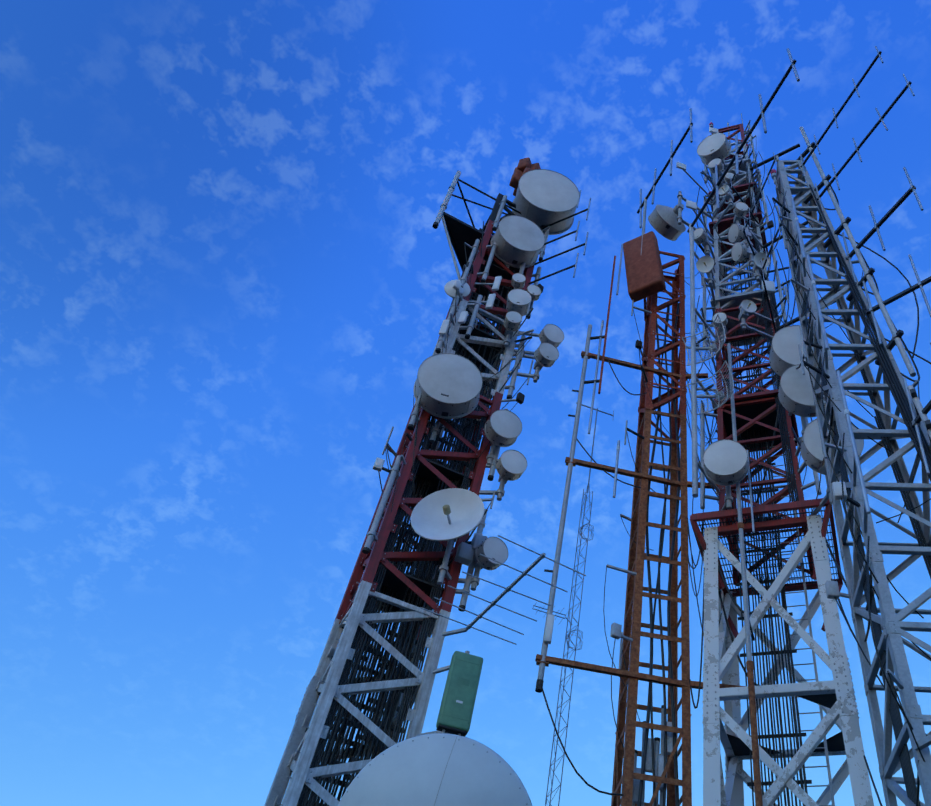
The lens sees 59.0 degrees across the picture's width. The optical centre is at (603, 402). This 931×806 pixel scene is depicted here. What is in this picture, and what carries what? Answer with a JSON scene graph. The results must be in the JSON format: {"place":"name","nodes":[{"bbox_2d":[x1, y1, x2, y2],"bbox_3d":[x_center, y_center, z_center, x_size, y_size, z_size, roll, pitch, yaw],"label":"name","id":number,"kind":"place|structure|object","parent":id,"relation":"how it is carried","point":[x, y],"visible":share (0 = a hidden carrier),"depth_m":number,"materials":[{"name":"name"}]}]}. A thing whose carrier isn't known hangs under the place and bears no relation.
{"place":"outdoors","nodes":[
{"label":"outdoors","id":0,"kind":"place"},
{"bbox_2d":[0,0,930,805],"label":"sky","id":1,"kind":"structure","parent":0,"point":[225,270],"materials":[{"name":"blue"}]},
{"label":"ground","id":2,"kind":"structure","parent":0,"visible":0},
{"bbox_2d":[264,157,590,805],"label":"tower","id":3,"kind":"structure","parent":2,"relation":"on","point":[442,509],"depth_m":14.72,"materials":[{"name":"grey metal"}]},
{"bbox_2d":[338,733,531,805],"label":"dish","id":4,"kind":"object","parent":2,"relation":"on","point":[439,769],"visible":1,"depth_m":9.09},
{"bbox_2d":[532,402,613,805],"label":"thin mast","id":5,"kind":"object","parent":2,"relation":"on","point":[587,540],"visible":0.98,"depth_m":25.68,"materials":[{"name":"grey metal"}]},
{"bbox_2d":[272,122,930,805],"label":"tower hardware","id":6,"kind":"object","parent":2,"relation":"on","point":[896,628],"visible":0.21,"depth_m":13.39,"materials":[{"name":"white paint"}]},
{"bbox_2d":[373,120,930,761],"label":"mounts and wires","id":7,"kind":"object","parent":6,"relation":"attached to","point":[831,588],"visible":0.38,"depth_m":15.09,"materials":[{"name":"metal"}]},
{"bbox_2d":[297,135,930,805],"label":"feeder cables","id":8,"kind":"object","parent":2,"relation":"on","point":[873,627],"visible":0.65,"depth_m":13.00,"materials":[{"name":"rubber"}]},
{"bbox_2d":[535,231,744,805],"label":"rusty mast","id":9,"kind":"object","parent":2,"relation":"on","point":[646,277],"visible":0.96,"depth_m":15.53,"materials":[{"name":"metal"}]},
{"bbox_2d":[632,113,873,805],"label":"tower","id":10,"kind":"structure","parent":2,"relation":"on","point":[728,462],"depth_m":14.91,"materials":[{"name":"metal"}]},
{"bbox_2d":[637,48,799,332],"bbox_3d":[3.432,-5.119,20.720,3.018,8.094,7.112,23,-49,-15],"label":"antenna","id":11,"kind":"object","parent":10,"relation":"attached to","point":[734,158],"visible":0.94,"depth_m":20.36,"materials":[{"name":"metal"}]},
{"bbox_2d":[773,46,930,805],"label":"tower","id":12,"kind":"structure","parent":2,"relation":"on","point":[892,645],"depth_m":11.99,"materials":[{"name":"metal"}]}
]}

